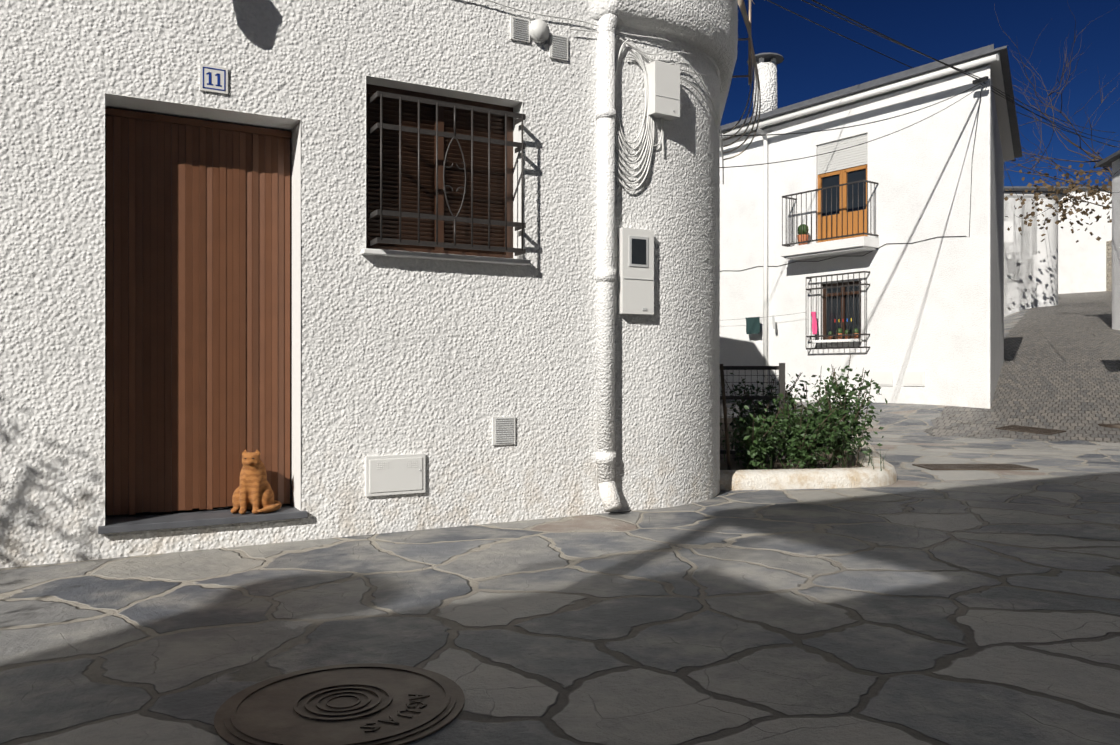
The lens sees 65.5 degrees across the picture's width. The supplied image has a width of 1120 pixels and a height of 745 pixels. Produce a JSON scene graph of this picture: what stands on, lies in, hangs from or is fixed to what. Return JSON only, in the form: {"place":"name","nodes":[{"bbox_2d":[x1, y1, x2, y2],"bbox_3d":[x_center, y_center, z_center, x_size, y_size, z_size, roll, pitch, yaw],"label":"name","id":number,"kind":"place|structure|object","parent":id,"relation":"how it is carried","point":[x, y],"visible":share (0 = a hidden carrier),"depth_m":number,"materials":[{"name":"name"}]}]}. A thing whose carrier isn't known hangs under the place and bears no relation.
{"place":"outdoors","nodes":[
{"label":"outdoors","id":0,"kind":"place"},
{"bbox_2d":[0,0,719,567],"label":"house wall","id":1,"kind":"structure","parent":0,"point":[440,364],"depth_m":4.95,"materials":[{"name":"white paint"}]},
{"bbox_2d":[98,503,307,533],"bbox_3d":[-1.884,0.768,4.615,1.000,0.035,0.350,0,0,-29],"label":"doorstep","id":2,"kind":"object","parent":1,"relation":"attached to","point":[160,520],"depth_m":4.51,"materials":[{"name":"grey stone"}]},
{"bbox_2d":[231,449,280,513],"bbox_3d":[-1.641,0.581,4.718,0.248,0.339,0.268,0,0,-7],"label":"cat","id":3,"kind":"object","parent":2,"relation":"on","point":[253,492],"visible":0.98,"depth_m":4.63},
{"bbox_2d":[105,76,522,535],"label":"house reveals","id":4,"kind":"object","parent":1,"relation":"attached to","point":[293,126],"visible":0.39,"depth_m":4.79,"materials":[{"name":"white paint"}]},
{"bbox_2d":[366,84,512,257],"bbox_3d":[-0.733,-1.177,5.263,0.980,0.980,0.040,0,0,-29],"label":"shutter window","id":5,"kind":"structure","parent":1,"relation":"in","point":[454,176],"depth_m":5.25,"materials":[{"name":"brown wood"}]},
{"bbox_2d":[361,248,530,265],"bbox_3d":[-0.695,-0.675,5.193,1.040,0.030,0.260,0,0,-29],"label":"window sill","id":6,"kind":"structure","parent":1,"relation":"attached to","point":[434,256],"depth_m":5.06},
{"bbox_2d":[492,16,567,444],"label":"boxes","id":7,"kind":"object","parent":1,"relation":"attached to","point":[536,31],"depth_m":5.36,"materials":[{"name":"white plastic"}]},
{"bbox_2d":[0,291,1119,744],"bbox_3d":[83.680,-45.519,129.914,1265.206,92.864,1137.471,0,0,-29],"label":"terrain","id":8,"kind":"structure","parent":0,"point":[916,605],"depth_m":3.34,"materials":[{"name":"grey stone"}]},
{"bbox_2d":[214,663,464,744],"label":"manhole cover","id":9,"kind":"object","parent":8,"relation":"on","point":[369,704],"visible":1,"depth_m":2.34,"materials":[{"name":"metal"}]},
{"bbox_2d":[719,418,896,490],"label":"planter kerb","id":10,"kind":"structure","parent":8,"relation":"on","point":[867,475],"depth_m":6.87,"materials":[{"name":"white stone"}]},
{"bbox_2d":[720,415,864,469],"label":"planter soil","id":11,"kind":"structure","parent":10,"relation":"on","point":[734,466],"depth_m":7.97,"materials":[{"name":"brown soil"}]},
{"bbox_2d":[719,363,784,469],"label":"garden gate","id":12,"kind":"structure","parent":11,"relation":"on","point":[781,389],"depth_m":7.97,"materials":[{"name":"metal"}]},
{"bbox_2d":[720,354,887,470],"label":"shrubs","id":13,"kind":"object","parent":11,"relation":"on","point":[826,428],"visible":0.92,"depth_m":7.52,"materials":[{"name":"green plant"}]},
{"bbox_2d":[912,464,1038,469],"bbox_3d":[3.969,0.929,8.354,1.000,0.060,0.450,0,0,-1],"label":"drain grate","id":14,"kind":"object","parent":8,"relation":"on","point":[973,467],"visible":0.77,"depth_m":8.29,"materials":[{"name":"metal"}]},
{"bbox_2d":[1004,198,1049,316],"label":"house","id":15,"kind":"structure","parent":8,"relation":"on","point":[1009,235],"depth_m":41.98,"materials":[{"name":"white paint"}]},
{"bbox_2d":[995,425,1065,434],"bbox_3d":[6.703,0.839,12.420,0.415,0.137,0.806,0,0,-29],"label":"manhole cover","id":16,"kind":"object","parent":8,"relation":"on","point":[1035,430],"visible":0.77,"depth_m":12.38,"materials":[{"name":"metal"}]},
{"bbox_2d":[994,1,1119,207],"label":"bare tree","id":17,"kind":"object","parent":8,"relation":"on","point":[1092,155],"visible":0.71,"depth_m":29.26,"materials":[{"name":"brown plant"}]},
{"bbox_2d":[1004,153,1111,242],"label":"tree leaves","id":18,"kind":"object","parent":17,"relation":"attached to","point":[1064,200],"visible":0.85,"depth_m":36.02,"materials":[{"name":"brown plant"}]},
{"bbox_2d":[1058,189,1111,293],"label":"house","id":19,"kind":"structure","parent":8,"relation":"on","point":[1082,265],"depth_m":54.50,"materials":[{"name":"white paint"}]},
{"bbox_2d":[1106,240,1111,290],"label":"wall","id":20,"kind":"structure","parent":8,"relation":"on","point":[1108,265],"depth_m":54.11,"materials":[{"name":"stone"}]},
{"bbox_2d":[1098,423,1119,427],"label":"alley manhole","id":21,"kind":"object","parent":8,"relation":"on","point":[1116,425],"visible":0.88,"depth_m":12.32,"materials":[{"name":"metal"}]},
{"bbox_3d":[-8.270,-1.052,8.629,23.600,3.930,12.550,0,0,-29],"label":"house","id":22,"kind":"object","parent":8,"relation":"on","visible":0},
{"bbox_2d":[105,108,291,514],"bbox_3d":[-1.925,-0.307,4.689,0.930,2.095,0.030,0,0,-29],"label":"door","id":23,"kind":"structure","parent":22,"relation":"attached to","point":[245,287],"depth_m":4.67,"materials":[{"name":"brown wood"}]},
{"bbox_2d":[200,64,227,94],"bbox_3d":[-1.790,-1.517,4.507,0.135,0.135,0.014,0,0,-29],"label":"house number tile","id":24,"kind":"object","parent":22,"relation":"attached to","point":[213,79],"visible":1,"depth_m":4.50,"materials":[{"name":"white ceramic"}]},
{"bbox_2d":[365,453,424,496],"bbox_3d":[-0.937,0.583,4.968,0.350,0.225,0.039,0,0,-29],"label":"utility cover","id":25,"kind":"object","parent":22,"relation":"attached to","point":[394,474],"visible":1,"depth_m":4.95,"materials":[{"name":"white plastic"}]},
{"bbox_2d":[370,91,525,255],"bbox_3d":[-0.641,-1.137,5.093,0.917,0.838,0.146,0,0,-29],"label":"grille window","id":26,"kind":"structure","parent":22,"relation":"attached to","point":[521,146],"depth_m":5.02,"materials":[{"name":"black metal"}]},
{"bbox_2d":[486,0,723,190],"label":"wall cables","id":27,"kind":"object","parent":22,"relation":"attached to","point":[650,121],"depth_m":5.76,"materials":[{"name":"white plastic"}]},
{"bbox_2d":[596,13,621,511],"bbox_3d":[0.354,-0.802,5.685,0.191,3.397,0.363,0,0,25],"label":"downpipe","id":28,"kind":"object","parent":22,"relation":"attached to","point":[606,281],"visible":0.85,"depth_m":5.58,"materials":[{"name":"white metal"}]},
{"bbox_2d":[618,227,653,314],"bbox_3d":[0.492,-0.662,5.753,0.250,0.560,0.108,0,0,-29],"label":"electric meter box","id":29,"kind":"object","parent":22,"relation":"attached to","point":[635,271],"visible":0.96,"depth_m":5.70,"materials":[{"name":"white plastic"}]},
{"bbox_2d":[588,0,737,92],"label":"house overhang","id":30,"kind":"object","parent":22,"relation":"attached to","point":[709,28],"visible":1,"depth_m":5.90,"materials":[{"name":"white paint"}]},
{"bbox_2d":[646,61,679,120],"bbox_3d":[0.683,-1.877,5.823,0.215,0.340,0.131,0,0,-29],"label":"telecom box","id":31,"kind":"object","parent":22,"relation":"attached to","point":[664,91],"visible":0.92,"depth_m":5.77,"materials":[{"name":"white plastic"}]},
{"bbox_2d":[720,79,731,122],"bbox_3d":[1.780,-2.672,11.121,0.139,0.790,8.000,0,0,6],"label":"house overhang","id":32,"kind":"object","parent":22,"relation":"attached to","point":[723,97],"visible":0.04,"depth_m":7.43,"materials":[{"name":"white paint"}]},
{"bbox_2d":[723,0,760,159],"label":"overhead cables","id":33,"kind":"object","parent":22,"relation":"attached to","point":[741,4],"visible":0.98,"depth_m":6.95,"materials":[{"name":"black plastic"}]},
{"bbox_2d":[732,0,754,84],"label":"tv antenna","id":34,"kind":"object","parent":22,"relation":"attached to","point":[749,47],"visible":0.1,"depth_m":7.06,"materials":[{"name":"grey metal"}]},
{"bbox_2d":[719,66,1003,408],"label":"house wall","id":35,"kind":"structure","parent":0,"point":[934,309],"depth_m":15.96,"materials":[{"name":"white paint"}]},
{"bbox_2d":[780,236,879,259],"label":"balcony slab","id":36,"kind":"structure","parent":35,"relation":"attached to","point":[837,247],"depth_m":16.42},
{"bbox_2d":[797,224,808,244],"bbox_3d":[4.790,-2.702,17.178,0.218,0.450,0.235,0,0,-29],"label":"balcony pot","id":37,"kind":"object","parent":36,"relation":"on","point":[803,232],"visible":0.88,"depth_m":17.10,"materials":[{"name":"orange ceramic"}]},
{"bbox_2d":[812,328,861,342],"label":"house flower pots","id":38,"kind":"object","parent":35,"relation":"attached to","point":[846,339],"visible":0.69,"depth_m":16.58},
{"bbox_2d":[806,271,869,349],"bbox_3d":[5.321,-1.167,16.713,0.188,1.430,1.334,0,0,-37],"label":"window grille","id":39,"kind":"object","parent":35,"relation":"attached to","point":[831,287],"visible":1,"depth_m":16.61,"materials":[{"name":"black metal"}]},
{"bbox_2d":[823,281,858,339],"bbox_3d":[5.468,-1.187,16.811,0.055,1.100,0.900,0,0,-37],"label":"house window","id":40,"kind":"structure","parent":35,"relation":"in","point":[845,308],"depth_m":16.85,"materials":[{"name":"brown wood"}]},
{"bbox_2d":[816,132,867,339],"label":"house reveals","id":41,"kind":"object","parent":35,"relation":"in","point":[817,152],"visible":0.19,"depth_m":17.15,"materials":[{"name":"white paint"}]},
{"bbox_2d":[818,133,867,242],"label":"balcony doors","id":42,"kind":"structure","parent":35,"relation":"in","point":[843,174],"depth_m":16.75,"materials":[{"name":"orange wood"}]},
{"bbox_2d":[720,54,998,395],"bbox_3d":[4.731,-2.210,17.258,0.387,5.845,8.000,0,0,-37],"label":"gutter and downspout","id":43,"kind":"object","parent":35,"relation":"attached to","point":[937,74],"visible":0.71,"depth_m":17.70,"materials":[{"name":"white metal"}]},
{"bbox_2d":[720,45,1021,161],"bbox_3d":[6.606,-5.172,20.804,7.871,0.070,12.152,0,0,-29],"label":"roof eave","id":44,"kind":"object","parent":35,"relation":"on","point":[1002,115],"depth_m":16.76,"materials":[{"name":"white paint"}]},
{"bbox_2d":[720,44,993,127],"bbox_3d":[6.606,-5.328,20.804,7.582,0.158,11.860,0,0,-29],"label":"house roof","id":45,"kind":"object","parent":44,"relation":"on","point":[946,60],"visible":0.07,"depth_m":15.99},
{"bbox_2d":[747,52,783,115],"bbox_3d":[4.515,-6.157,19.160,0.790,1.740,0.810,0,0,-29],"label":"house chimney","id":46,"kind":"object","parent":45,"relation":"on","point":[768,62],"visible":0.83,"depth_m":18.93,"materials":[{"name":"white paint"}]},
{"bbox_2d":[835,372,924,385],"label":"house hatches","id":47,"kind":"object","parent":35,"relation":"attached to","point":[909,378],"visible":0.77,"depth_m":15.66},
{"bbox_2d":[720,0,1119,185],"label":"sky","id":48,"kind":"structure","parent":0,"point":[818,61],"materials":[{"name":"blue"}]},
{"bbox_2d":[1004,198,1057,315],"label":"house wall","id":49,"kind":"structure","parent":0,"point":[1053,268],"depth_m":42.04,"materials":[{"name":"white paint"}]},
{"bbox_2d":[1004,188,1065,200],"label":"house eave","id":50,"kind":"object","parent":49,"relation":"attached to","point":[1028,195],"depth_m":41.82,"materials":[{"name":"white paint"}]},
{"bbox_2d":[1004,186,1111,188],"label":"house roof","id":51,"kind":"structure","parent":49,"relation":"on","point":[1080,187],"depth_m":54.28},
{"bbox_2d":[1112,158,1119,329],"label":"house wall","id":52,"kind":"structure","parent":0,"point":[1116,251],"depth_m":27.41,"materials":[{"name":"white paint"}]},
{"bbox_2d":[1095,150,1119,166],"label":"house roof","id":53,"kind":"structure","parent":52,"relation":"on","point":[1108,160],"depth_m":27.61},
{"bbox_3d":[6.606,-1.827,20.804,6.591,6.480,10.856,0,0,-29],"label":"house","id":54,"kind":"object","parent":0,"visible":0},
{"bbox_2d":[732,312,851,333],"bbox_3d":[4.356,-0.969,17.805,0.035,0.443,3.676,0,0,-37],"label":"washing","id":55,"kind":"object","parent":54,"relation":"attached to","point":[752,325],"visible":1,"depth_m":18.13,"materials":[{"name":"pink fabric"}]},
{"bbox_2d":[782,180,878,246],"bbox_3d":[5.142,-3.007,16.692,0.460,0.990,1.860,0,0,-37],"label":"balcony railing","id":56,"kind":"object","parent":54,"relation":"attached to","point":[789,244],"visible":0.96,"depth_m":16.49,"materials":[{"name":"black metal"}]},
{"bbox_2d":[720,0,1119,271],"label":"overhead wires","id":57,"kind":"object","parent":54,"relation":"attached to","point":[980,80],"visible":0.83,"depth_m":14.25,"materials":[{"name":"black"}]}
]}

